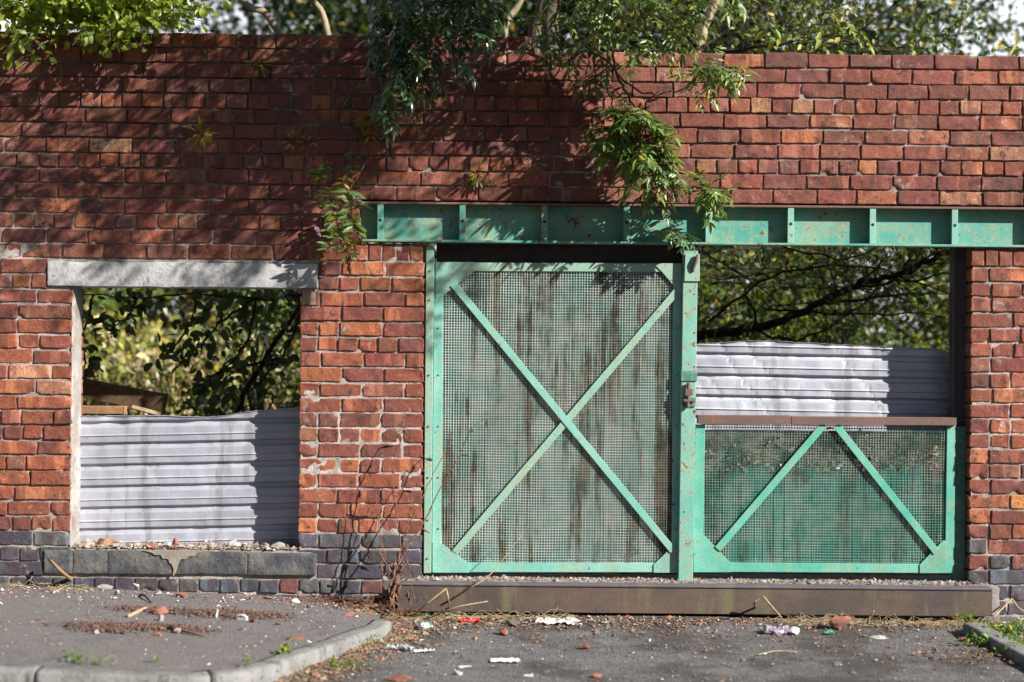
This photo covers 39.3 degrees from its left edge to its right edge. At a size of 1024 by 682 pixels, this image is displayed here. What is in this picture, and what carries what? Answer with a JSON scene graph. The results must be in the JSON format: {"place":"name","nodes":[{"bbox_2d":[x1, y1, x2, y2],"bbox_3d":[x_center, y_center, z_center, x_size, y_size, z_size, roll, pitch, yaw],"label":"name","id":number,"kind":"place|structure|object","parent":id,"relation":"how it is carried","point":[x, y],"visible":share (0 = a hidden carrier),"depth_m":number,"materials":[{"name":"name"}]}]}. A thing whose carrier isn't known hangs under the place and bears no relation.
{"place":"outdoors","nodes":[
{"label":"outdoors","id":0,"kind":"place"},
{"bbox_2d":[3,580,110,590],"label":"dry grass","id":1,"kind":"structure","parent":0,"point":[50,587],"depth_m":7.94,"materials":[{"name":"plant"}]},
{"bbox_2d":[127,404,166,414],"bbox_3d":[-2.167,0.415,8.510,0.046,0.088,0.258,1,0,37],"label":"timber plank","id":2,"kind":"object","parent":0,"point":[141,409],"visible":0.84,"depth_m":8.48,"materials":[{"name":"wood"}]},
{"bbox_2d":[81,378,167,413],"bbox_3d":[-2.419,0.311,8.595,0.705,0.242,0.056,1,0,0],"label":"timber plank","id":3,"kind":"object","parent":2,"relation":"on","point":[106,392],"visible":0.63,"depth_m":8.57,"materials":[{"name":"wood"}]},
{"bbox_2d":[0,584,382,670],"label":"pavement","id":4,"kind":"structure","parent":0,"point":[14,612],"depth_m":7.00,"materials":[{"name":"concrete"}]},
{"bbox_2d":[48,558,71,580],"bbox_3d":[-2.508,1.288,7.972,0.109,0.177,0.257,1,0,0],"label":"broken stick","id":5,"kind":"object","parent":4,"relation":"on","point":[59,569],"visible":0.96,"depth_m":7.88,"materials":[{"name":"wood"}]},
{"bbox_2d":[61,647,82,661],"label":"weed","id":6,"kind":"object","parent":4,"relation":"on","point":[72,655],"visible":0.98,"depth_m":6.25,"materials":[{"name":"green plant"}]},
{"bbox_2d":[74,650,117,665],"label":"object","id":7,"kind":"object","parent":4,"relation":"on","point":[94,663],"visible":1,"depth_m":6.20,"materials":[{"name":"green plant"}]},
{"bbox_2d":[96,584,112,589],"bbox_3d":[-2.264,1.371,7.978,0.094,0.039,0.043,1,0,0],"label":"stone","id":8,"kind":"object","parent":4,"relation":"on","point":[107,586],"visible":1,"depth_m":7.97,"materials":[{"name":"stone"}]},
{"bbox_2d":[67,626,147,633],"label":"mulch","id":9,"kind":"object","parent":4,"relation":"on","point":[107,629],"visible":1,"depth_m":6.88,"materials":[{"name":"wood"}]},
{"bbox_2d":[37,618,242,632],"bbox_3d":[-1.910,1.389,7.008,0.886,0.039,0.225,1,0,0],"label":"mulch","id":10,"kind":"object","parent":4,"relation":"on","point":[89,624],"visible":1,"depth_m":6.99,"materials":[{"name":"wood"}]},
{"bbox_2d":[93,604,218,610],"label":"mulch","id":11,"kind":"object","parent":4,"relation":"on","point":[149,608],"visible":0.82,"depth_m":7.46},
{"bbox_2d":[169,625,205,636],"bbox_3d":[-1.567,1.398,6.916,0.231,0.033,0.024,1,0,34],"label":"stick","id":12,"kind":"object","parent":4,"relation":"on","point":[183,630],"visible":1,"depth_m":6.91,"materials":[{"name":"wood"}]},
{"bbox_2d":[0,585,376,618],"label":"gravel","id":13,"kind":"structure","parent":4,"relation":"on","point":[160,592],"depth_m":7.83,"materials":[{"name":"gravel"}]},
{"bbox_2d":[71,604,317,621],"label":"mulch","id":14,"kind":"object","parent":4,"relation":"on","point":[190,609],"visible":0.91,"depth_m":7.40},
{"bbox_2d":[126,606,147,616],"bbox_3d":[-1.922,1.391,7.360,0.021,0.021,0.240,1,0,8],"label":"stick","id":15,"kind":"object","parent":14,"relation":"on","point":[131,614],"visible":1,"depth_m":7.33,"materials":[{"name":"wood"}]},
{"bbox_2d":[152,606,168,614],"bbox_3d":[-1.813,1.385,7.362,0.072,0.051,0.074,1,0,34],"label":"brick fragment","id":16,"kind":"object","parent":14,"relation":"on","point":[158,610],"visible":0.93,"depth_m":7.34,"materials":[{"name":"brick"}]},
{"bbox_2d":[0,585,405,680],"bbox_3d":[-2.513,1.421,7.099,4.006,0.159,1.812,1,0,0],"label":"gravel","id":17,"kind":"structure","parent":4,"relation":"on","point":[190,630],"depth_m":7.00,"materials":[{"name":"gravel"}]},
{"bbox_2d":[235,614,247,620],"bbox_3d":[-1.378,1.410,7.307,0.068,0.041,0.045,1,0,0],"label":"stone","id":18,"kind":"object","parent":4,"relation":"on","point":[243,617],"visible":1,"depth_m":7.29,"materials":[{"name":"stone"}]},
{"bbox_2d":[82,303,424,485],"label":"tall grass","id":19,"kind":"structure","parent":0,"point":[154,378],"depth_m":11.58,"materials":[{"name":"plant"}]},
{"bbox_2d":[0,0,1023,349],"label":"sky","id":20,"kind":"structure","parent":0,"point":[1020,17],"materials":[{"name":"white"}]},
{"bbox_2d":[2,612,1023,681],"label":"road","id":21,"kind":"structure","parent":0,"point":[641,667],"depth_m":7.02,"materials":[{"name":"asphalt"}]},
{"bbox_2d":[265,595,399,612],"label":"dry grass","id":22,"kind":"structure","parent":21,"relation":"on","point":[338,599],"depth_m":7.91,"materials":[{"name":"plant"}]},
{"bbox_2d":[321,657,367,670],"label":"moss","id":23,"kind":"object","parent":21,"relation":"on","point":[348,663],"visible":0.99,"depth_m":6.59,"materials":[{"name":"green plant"}]},
{"bbox_2d":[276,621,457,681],"bbox_3d":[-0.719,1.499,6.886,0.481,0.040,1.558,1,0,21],"label":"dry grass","id":24,"kind":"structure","parent":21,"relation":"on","point":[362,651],"depth_m":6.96,"materials":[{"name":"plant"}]},
{"bbox_2d":[357,633,389,647],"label":"moss","id":25,"kind":"object","parent":21,"relation":"on","point":[379,641],"visible":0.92,"depth_m":7.15,"materials":[{"name":"green plant"}]},
{"bbox_2d":[274,620,491,681],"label":"debris","id":26,"kind":"object","parent":21,"relation":"on","point":[365,651],"visible":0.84,"depth_m":6.87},
{"bbox_2d":[288,597,478,623],"bbox_3d":[-0.710,1.462,7.900,1.059,0.087,0.538,1,0,0],"label":"debris","id":27,"kind":"object","parent":21,"relation":"on","point":[375,609],"visible":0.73,"depth_m":7.80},
{"bbox_2d":[312,589,457,620],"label":"dry grass","id":28,"kind":"structure","parent":21,"relation":"on","point":[391,609],"depth_m":7.82,"materials":[{"name":"plant"}]},
{"bbox_2d":[384,674,412,681],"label":"brick fragment","id":29,"kind":"object","parent":21,"relation":"on","point":[400,678],"visible":1,"depth_m":6.39,"materials":[{"name":"brick"}]},
{"bbox_2d":[383,644,413,649],"bbox_3d":[-0.558,1.500,7.051,0.145,0.029,0.066,1,0,14],"label":"plastic scrap","id":30,"kind":"object","parent":21,"relation":"on","point":[400,646],"visible":1,"depth_m":7.04,"materials":[{"name":"plastic"}]},
{"bbox_2d":[416,620,432,629],"bbox_3d":[-0.461,1.505,7.542,0.066,0.051,0.106,1,0,22],"label":"plastic bottle","id":31,"kind":"object","parent":21,"relation":"on","point":[425,624],"visible":0.98,"depth_m":7.54,"materials":[{"name":"plastic"}]},
{"bbox_2d":[413,588,445,615],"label":"dry stalk","id":32,"kind":"object","parent":21,"relation":"on","point":[415,613],"visible":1,"depth_m":7.69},
{"bbox_2d":[375,417,491,613],"bbox_3d":[-0.435,0.939,7.853,0.619,1.054,0.252,1,0,-12],"label":"dead plant","id":33,"kind":"object","parent":21,"relation":"on","point":[391,600],"visible":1,"depth_m":7.75,"materials":[{"name":"plant"}]},
{"bbox_2d":[426,601,487,619],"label":"dry stalk","id":34,"kind":"object","parent":21,"relation":"on","point":[454,608],"visible":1,"depth_m":7.67,"materials":[{"name":"plant"}]},
{"bbox_2d":[352,604,579,625],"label":"dry grass","id":35,"kind":"structure","parent":21,"relation":"on","point":[464,616],"depth_m":7.75,"materials":[{"name":"plant"}]},
{"bbox_2d":[458,617,479,622],"bbox_3d":[-0.225,1.495,7.684,0.122,0.029,0.055,1,0,-15],"label":"plastic wrapper","id":36,"kind":"object","parent":21,"relation":"on","point":[471,620],"visible":1,"depth_m":7.67,"materials":[{"name":"plastic"}]},
{"bbox_2d":[450,532,523,600],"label":"dry stalk","id":37,"kind":"object","parent":21,"relation":"on","point":[488,575],"visible":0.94,"depth_m":7.80,"materials":[{"name":"plant"}]},
{"bbox_2d":[499,626,507,635],"bbox_3d":[-0.042,1.508,7.445,0.052,0.048,0.043,1,0,28],"label":"brick fragment","id":38,"kind":"object","parent":21,"relation":"on","point":[503,631],"visible":1,"depth_m":7.43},
{"bbox_2d":[490,657,519,661],"bbox_3d":[-0.032,1.524,6.856,0.146,0.011,0.078,1,0,0],"label":"paper scrap","id":39,"kind":"object","parent":21,"relation":"on","point":[511,659],"visible":1,"depth_m":6.85,"materials":[{"name":"paper"}]},
{"bbox_2d":[507,617,516,626],"bbox_3d":[0.000,1.493,7.618,0.056,0.060,0.032,1,0,0],"label":"brick fragment","id":40,"kind":"object","parent":21,"relation":"on","point":[511,621],"visible":1,"depth_m":7.61,"materials":[{"name":"stone"}]},
{"bbox_2d":[390,614,699,636],"bbox_3d":[0.162,1.508,7.603,1.679,0.046,0.488,1,0,0],"label":"debris","id":41,"kind":"object","parent":21,"relation":"on","point":[592,619],"visible":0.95,"depth_m":7.70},
{"bbox_2d":[535,615,579,624],"bbox_3d":[0.246,1.496,7.691,0.246,0.029,0.112,1,0,18],"label":"paper scrap","id":42,"kind":"object","parent":21,"relation":"on","point":[549,620],"visible":1,"depth_m":7.69,"materials":[{"name":"paper"}]},
{"bbox_2d":[398,581,992,615],"bbox_3d":[1.002,1.416,7.879,3.257,0.157,0.072,1,0,0],"label":"threshold rail","id":43,"kind":"object","parent":21,"relation":"on","point":[713,598],"visible":0.84,"depth_m":7.85,"materials":[{"name":"metal"}]},
{"bbox_2d":[381,616,1022,681],"bbox_3d":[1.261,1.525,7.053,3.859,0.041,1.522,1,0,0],"label":"debris","id":44,"kind":"object","parent":21,"relation":"on","point":[434,618],"visible":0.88,"depth_m":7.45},
{"bbox_2d":[398,614,1023,636],"bbox_3d":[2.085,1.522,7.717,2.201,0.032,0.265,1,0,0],"label":"debris","id":45,"kind":"object","parent":21,"relation":"on","point":[780,622],"visible":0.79,"depth_m":7.76,"materials":[{"name":"gravel"}]},
{"bbox_2d":[760,626,798,634],"bbox_3d":[1.405,1.519,7.522,0.206,0.055,0.075,1,0,5],"label":"crushed carton","id":46,"kind":"object","parent":21,"relation":"on","point":[785,630],"visible":1,"depth_m":7.50,"materials":[{"name":"paper"}]},
{"bbox_2d":[828,616,852,629],"bbox_3d":[1.745,1.499,7.634,0.138,0.080,0.067,1,0,-15],"label":"brick fragment","id":47,"kind":"object","parent":21,"relation":"on","point":[838,622],"visible":1,"depth_m":7.61,"materials":[{"name":"brick"}]},
{"bbox_2d":[770,611,1002,629],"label":"dry grass","id":48,"kind":"structure","parent":21,"relation":"on","point":[826,619],"depth_m":7.75,"materials":[{"name":"plant"}]},
{"bbox_2d":[837,643,1019,668],"bbox_3d":[2.292,1.524,7.021,1.429,0.030,0.644,1,0,0],"label":"debris","id":49,"kind":"object","parent":21,"relation":"on","point":[965,651],"visible":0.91,"depth_m":6.97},
{"bbox_2d":[956,609,974,622],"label":"weed","id":50,"kind":"object","parent":21,"relation":"on","point":[965,617],"visible":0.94,"depth_m":7.81,"materials":[{"name":"green plant"}]},
{"bbox_2d":[953,631,1023,646],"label":"ground weeds","id":51,"kind":"object","parent":21,"relation":"on","point":[981,640],"visible":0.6,"depth_m":7.23,"materials":[{"name":"green plant"}]},
{"bbox_2d":[957,615,1023,634],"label":"ground weeds","id":52,"kind":"object","parent":21,"relation":"on","point":[1012,626],"visible":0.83,"depth_m":7.57,"materials":[{"name":"green plant"}]},
{"bbox_2d":[963,623,1023,665],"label":"edging kerb","id":53,"kind":"structure","parent":21,"relation":"on","point":[1016,653],"depth_m":7.16,"materials":[{"name":"concrete"}]},
{"bbox_2d":[994,637,1021,654],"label":"ground weeds","id":54,"kind":"object","parent":21,"relation":"on","point":[1006,647],"visible":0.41,"depth_m":7.05,"materials":[{"name":"green plant"}]},
{"bbox_2d":[124,350,949,575],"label":"ground","id":55,"kind":"structure","parent":0,"point":[807,573],"depth_m":8.94,"materials":[{"name":"soil"}]},
{"bbox_2d":[0,0,233,69],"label":"sallow tree","id":56,"kind":"object","parent":55,"relation":"on","point":[124,18],"visible":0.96,"depth_m":7.83,"materials":[{"name":"green plant"}]},
{"bbox_2d":[83,287,171,378],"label":"shrub","id":57,"kind":"object","parent":55,"relation":"on","point":[108,308],"visible":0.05,"depth_m":13.26,"materials":[{"name":"green plant"}]},
{"bbox_2d":[82,288,298,371],"bbox_3d":[-4.220,-0.950,16.718,5.267,4.866,2.979,1,0,0],"label":"thicket","id":58,"kind":"object","parent":55,"relation":"on","point":[154,310],"visible":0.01,"depth_m":16.27,"materials":[{"name":"green plant"}]},
{"bbox_2d":[81,288,301,413],"bbox_3d":[-1.972,0.530,8.848,1.509,1.949,0.452,1,0,-13],"label":"elder bush","id":59,"kind":"object","parent":55,"relation":"on","point":[214,381],"visible":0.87,"depth_m":8.83,"materials":[{"name":"green plant"}]},
{"bbox_2d":[82,287,301,379],"bbox_3d":[-2.542,0.123,15.290,5.873,2.757,2.238,1,0,0],"label":"shrub","id":60,"kind":"object","parent":55,"relation":"on","point":[181,305],"visible":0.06,"depth_m":14.92,"materials":[{"name":"green plant"}]},
{"bbox_2d":[0,620,391,681],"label":"kerb","id":61,"kind":"structure","parent":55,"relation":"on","point":[274,668],"depth_m":6.18,"materials":[{"name":"concrete"}]},
{"bbox_2d":[273,637,290,654],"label":"weed","id":62,"kind":"object","parent":61,"relation":"on","point":[282,651],"visible":1,"depth_m":6.58,"materials":[{"name":"green plant"}]},
{"bbox_2d":[48,0,417,341],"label":"tall tree","id":63,"kind":"object","parent":55,"relation":"on","point":[216,29],"visible":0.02,"depth_m":16.60,"materials":[{"name":"green plant"}]},
{"bbox_2d":[169,289,300,416],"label":"shrub","id":64,"kind":"object","parent":55,"relation":"on","point":[272,323],"visible":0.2,"depth_m":9.96,"materials":[{"name":"green plant"}]},
{"bbox_2d":[239,0,369,243],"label":"bare stem","id":65,"kind":"object","parent":55,"relation":"on","point":[265,13],"visible":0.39,"depth_m":9.27,"materials":[{"name":"beige plant"}]},
{"bbox_2d":[309,0,330,34],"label":"bare stem","id":66,"kind":"object","parent":55,"relation":"on","point":[321,12],"visible":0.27,"depth_m":9.56,"materials":[{"name":"beige plant"}]},
{"bbox_2d":[203,243,436,363],"bbox_3d":[-1.135,-0.864,16.660,5.030,4.760,2.895,1,0,0],"label":"thicket","id":67,"kind":"object","parent":55,"relation":"on","point":[288,304],"depth_m":16.18,"materials":[{"name":"green plant"}]},
{"bbox_2d":[292,242,436,352],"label":"shrub","id":68,"kind":"object","parent":55,"relation":"on","point":[427,244],"visible":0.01,"depth_m":12.92,"materials":[{"name":"green plant"}]},
{"bbox_2d":[0,0,758,254],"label":"ash tree","id":69,"kind":"object","parent":55,"relation":"on","point":[401,62],"visible":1,"depth_m":7.65,"materials":[{"name":"green plant"}]},
{"bbox_2d":[231,0,589,307],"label":"tall tree","id":70,"kind":"object","parent":55,"relation":"on","point":[343,24],"visible":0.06,"depth_m":13.99,"materials":[{"name":"green plant"}]},
{"bbox_2d":[0,31,1023,616],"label":"brick wall","id":71,"kind":"structure","parent":55,"relation":"on","point":[110,177],"depth_m":8.00,"materials":[{"name":"brick"}]},
{"bbox_2d":[81,405,127,414],"bbox_3d":[-2.486,0.402,8.395,0.452,0.053,0.096,1,0,0],"label":"timber plank","id":72,"kind":"object","parent":71,"relation":"attached to","point":[104,409],"visible":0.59,"depth_m":8.35,"materials":[{"name":"wood"}]},
{"bbox_2d":[72,538,299,549],"bbox_3d":[-1.817,1.147,8.086,1.325,0.050,0.210,1,0,0],"label":"debris","id":73,"kind":"object","parent":71,"relation":"on","point":[244,546],"visible":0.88,"depth_m":8.04,"materials":[{"name":"gravel"}]},
{"bbox_2d":[96,538,115,546],"bbox_3d":[-2.289,1.138,8.063,0.115,0.057,0.067,1,0,0],"label":"sill rubble","id":74,"kind":"object","parent":73,"relation":"on","point":[104,541],"visible":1,"depth_m":8.05,"materials":[{"name":"brick"}]},
{"bbox_2d":[269,542,284,549],"bbox_3d":[-1.315,1.149,8.035,0.087,0.052,0.058,1,0,-23],"label":"sill rubble","id":75,"kind":"object","parent":73,"relation":"on","point":[278,545],"visible":1,"depth_m":8.02,"materials":[{"name":"stone"}]},
{"bbox_2d":[79,407,300,545],"bbox_3d":[-1.832,0.788,8.181,1.297,0.833,0.046,1,0,0],"label":"corrugated sheet","id":76,"kind":"object","parent":71,"relation":"attached to","point":[189,480],"visible":0.93,"depth_m":8.18,"materials":[{"name":"metal"}]},
{"bbox_2d":[183,114,221,148],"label":"wall plant","id":77,"kind":"object","parent":71,"relation":"attached to","point":[207,138],"depth_m":7.95,"materials":[{"name":"green plant"}]},
{"bbox_2d":[228,540,241,548],"bbox_3d":[-1.558,1.147,8.067,0.092,0.053,0.067,1,0,0],"label":"sill rubble","id":78,"kind":"object","parent":71,"relation":"on","point":[235,542],"visible":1,"depth_m":8.06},
{"bbox_2d":[243,55,274,77],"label":"wall plant","id":79,"kind":"object","parent":71,"relation":"attached to","point":[263,69],"depth_m":7.95,"materials":[{"name":"green plant"}]},
{"bbox_2d":[280,130,299,150],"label":"wall plant","id":80,"kind":"object","parent":71,"relation":"attached to","point":[290,143],"depth_m":7.96,"materials":[{"name":"green plant"}]},
{"bbox_2d":[300,132,321,151],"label":"wall plant","id":81,"kind":"object","parent":71,"relation":"attached to","point":[310,144],"depth_m":7.97,"materials":[{"name":"green plant"}]},
{"bbox_2d":[306,119,381,276],"bbox_3d":[-0.912,-0.785,7.897,0.452,0.878,0.215,1,0,0],"label":"buddleia","id":82,"kind":"object","parent":71,"relation":"attached to","point":[356,227],"visible":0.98,"depth_m":7.87,"materials":[{"name":"green plant"}]},
{"bbox_2d":[352,107,378,132],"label":"wall plant","id":83,"kind":"object","parent":71,"relation":"attached to","point":[362,122],"depth_m":7.95,"materials":[{"name":"green plant"}]},
{"bbox_2d":[417,84,440,105],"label":"wall plant","id":84,"kind":"object","parent":71,"relation":"attached to","point":[436,99],"depth_m":7.95,"materials":[{"name":"green plant"}]},
{"bbox_2d":[424,247,434,572],"bbox_3d":[-0.466,0.387,8.062,0.043,1.824,0.097,1,0,0],"label":"gate jamb","id":85,"kind":"object","parent":71,"relation":"attached to","point":[429,344],"visible":1,"depth_m":8.02,"materials":[{"name":"teal paint"}]},
{"bbox_2d":[466,160,488,188],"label":"wall plant","id":86,"kind":"object","parent":71,"relation":"attached to","point":[474,179],"depth_m":7.96,"materials":[{"name":"green plant"}]},
{"bbox_2d":[359,201,1023,247],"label":"steel girder","id":87,"kind":"object","parent":71,"relation":"attached to","point":[743,225],"visible":0.92,"depth_m":8.05,"materials":[{"name":"metal"}]},
{"bbox_2d":[695,340,948,431],"bbox_3d":[1.772,0.281,8.254,1.582,0.562,0.049,1,0,0],"label":"corrugated sheet","id":88,"kind":"object","parent":71,"relation":"attached to","point":[751,377],"visible":0.77,"depth_m":8.25,"materials":[{"name":"metal"}]},
{"bbox_2d":[501,0,523,36],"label":"bare stem","id":89,"kind":"object","parent":55,"relation":"on","point":[514,9],"visible":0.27,"depth_m":9.98,"materials":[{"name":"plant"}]},
{"bbox_2d":[527,0,542,51],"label":"bare stem","id":90,"kind":"object","parent":55,"relation":"on","point":[531,27],"visible":0.11,"depth_m":8.95,"materials":[{"name":"brown plant"}]},
{"bbox_2d":[453,0,774,52],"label":"tall tree","id":91,"kind":"object","parent":55,"relation":"on","point":[571,5],"visible":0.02,"depth_m":14.12,"materials":[{"name":"green plant"}]},
{"bbox_2d":[401,571,999,619],"bbox_3d":[1.034,1.460,8.109,3.334,0.248,0.394,1,0,0],"label":"concrete threshold","id":92,"kind":"object","parent":55,"relation":"on","point":[927,578],"visible":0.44,"depth_m":8.05,"materials":[{"name":"concrete"}]},
{"bbox_2d":[432,243,685,574],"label":"gate","id":93,"kind":"structure","parent":92,"relation":"on","point":[560,364],"depth_m":8.06,"materials":[{"name":"metal"}]},
{"bbox_2d":[545,547,653,562],"bbox_3d":[0.502,1.209,8.060,0.636,0.103,0.009,1,0,0],"label":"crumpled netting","id":94,"kind":"object","parent":93,"relation":"attached to","point":[593,554],"visible":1,"depth_m":8.06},
{"bbox_2d":[677,249,699,580],"bbox_3d":[0.990,0.415,8.015,0.103,1.860,0.090,1,0,0],"label":"gate post","id":95,"kind":"object","parent":92,"relation":"on","point":[690,268],"visible":0.96,"depth_m":8.01,"materials":[{"name":"metal"}]},
{"bbox_2d":[693,415,955,573],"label":"half gate","id":96,"kind":"structure","parent":95,"relation":"attached to","point":[842,519],"depth_m":8.05,"materials":[{"name":"metal"}]},
{"bbox_2d":[704,427,945,473],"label":"dead leaf litter","id":97,"kind":"object","parent":96,"relation":"on","point":[840,442],"visible":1,"depth_m":8.07,"materials":[{"name":"plant"}]},
{"bbox_2d":[417,574,989,584],"bbox_3d":[1.061,1.329,7.991,3.184,0.030,0.167,1,0,0],"label":"debris","id":98,"kind":"object","parent":92,"relation":"on","point":[505,577],"visible":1,"depth_m":7.99,"materials":[{"name":"gravel"}]},
{"bbox_2d":[948,248,966,581],"bbox_3d":[2.521,0.410,8.120,0.108,1.890,0.100,1,0,0],"label":"steel post","id":99,"kind":"object","parent":92,"relation":"on","point":[957,313],"visible":0.82,"depth_m":8.10,"materials":[{"name":"metal"}]},
{"bbox_2d":[686,245,854,342],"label":"shrub","id":100,"kind":"object","parent":55,"relation":"on","point":[745,254],"visible":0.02,"depth_m":11.84,"materials":[{"name":"green plant"}]},
{"bbox_2d":[574,0,973,55],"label":"tall tree","id":101,"kind":"object","parent":55,"relation":"on","point":[738,36],"visible":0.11,"depth_m":12.79,"materials":[{"name":"green plant"}]},
{"bbox_2d":[686,245,884,342],"bbox_3d":[1.882,-0.773,16.519,5.223,4.630,2.858,1,0,0],"label":"thicket","id":102,"kind":"object","parent":55,"relation":"on","point":[804,263],"visible":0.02,"depth_m":16.06,"materials":[{"name":"green plant"}]},
{"bbox_2d":[570,0,1023,347],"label":"thorn tree","id":103,"kind":"object","parent":55,"relation":"on","point":[789,40],"visible":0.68,"depth_m":9.13,"materials":[{"name":"green plant"}]},
{"bbox_2d":[697,270,933,347],"bbox_3d":[2.202,0.503,10.973,3.079,2.116,1.860,1,0,0],"label":"shrub","id":104,"kind":"object","parent":55,"relation":"on","point":[887,333],"visible":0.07,"depth_m":10.88,"materials":[{"name":"green plant"}]},
{"bbox_2d":[690,245,948,270],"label":"shrub","id":105,"kind":"object","parent":55,"relation":"on","point":[804,247],"visible":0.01,"depth_m":10.22,"materials":[{"name":"green plant"}]},
{"bbox_2d":[708,246,949,349],"bbox_3d":[3.046,-0.292,12.606,2.973,3.686,2.638,1,0,0],"label":"shrub","id":106,"kind":"object","parent":55,"relation":"on","point":[897,333],"visible":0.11,"depth_m":12.42,"materials":[{"name":"green plant"}]},
{"bbox_2d":[777,247,948,348],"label":"thicket","id":107,"kind":"object","parent":55,"relation":"on","point":[885,341],"visible":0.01,"depth_m":16.27,"materials":[{"name":"green plant"}]},
{"bbox_2d":[883,247,949,350],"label":"shrub","id":108,"kind":"object","parent":55,"relation":"on","point":[936,332],"visible":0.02,"depth_m":13.25,"materials":[{"name":"green plant"}]},
{"bbox_2d":[825,0,1023,348],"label":"tall tree","id":109,"kind":"object","parent":55,"relation":"on","point":[992,25],"visible":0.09,"depth_m":13.23,"materials":[{"name":"green plant"}]},
{"bbox_2d":[699,0,720,52],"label":"bare stem","id":110,"kind":"object","parent":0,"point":[701,41],"visible":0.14,"depth_m":10.57,"materials":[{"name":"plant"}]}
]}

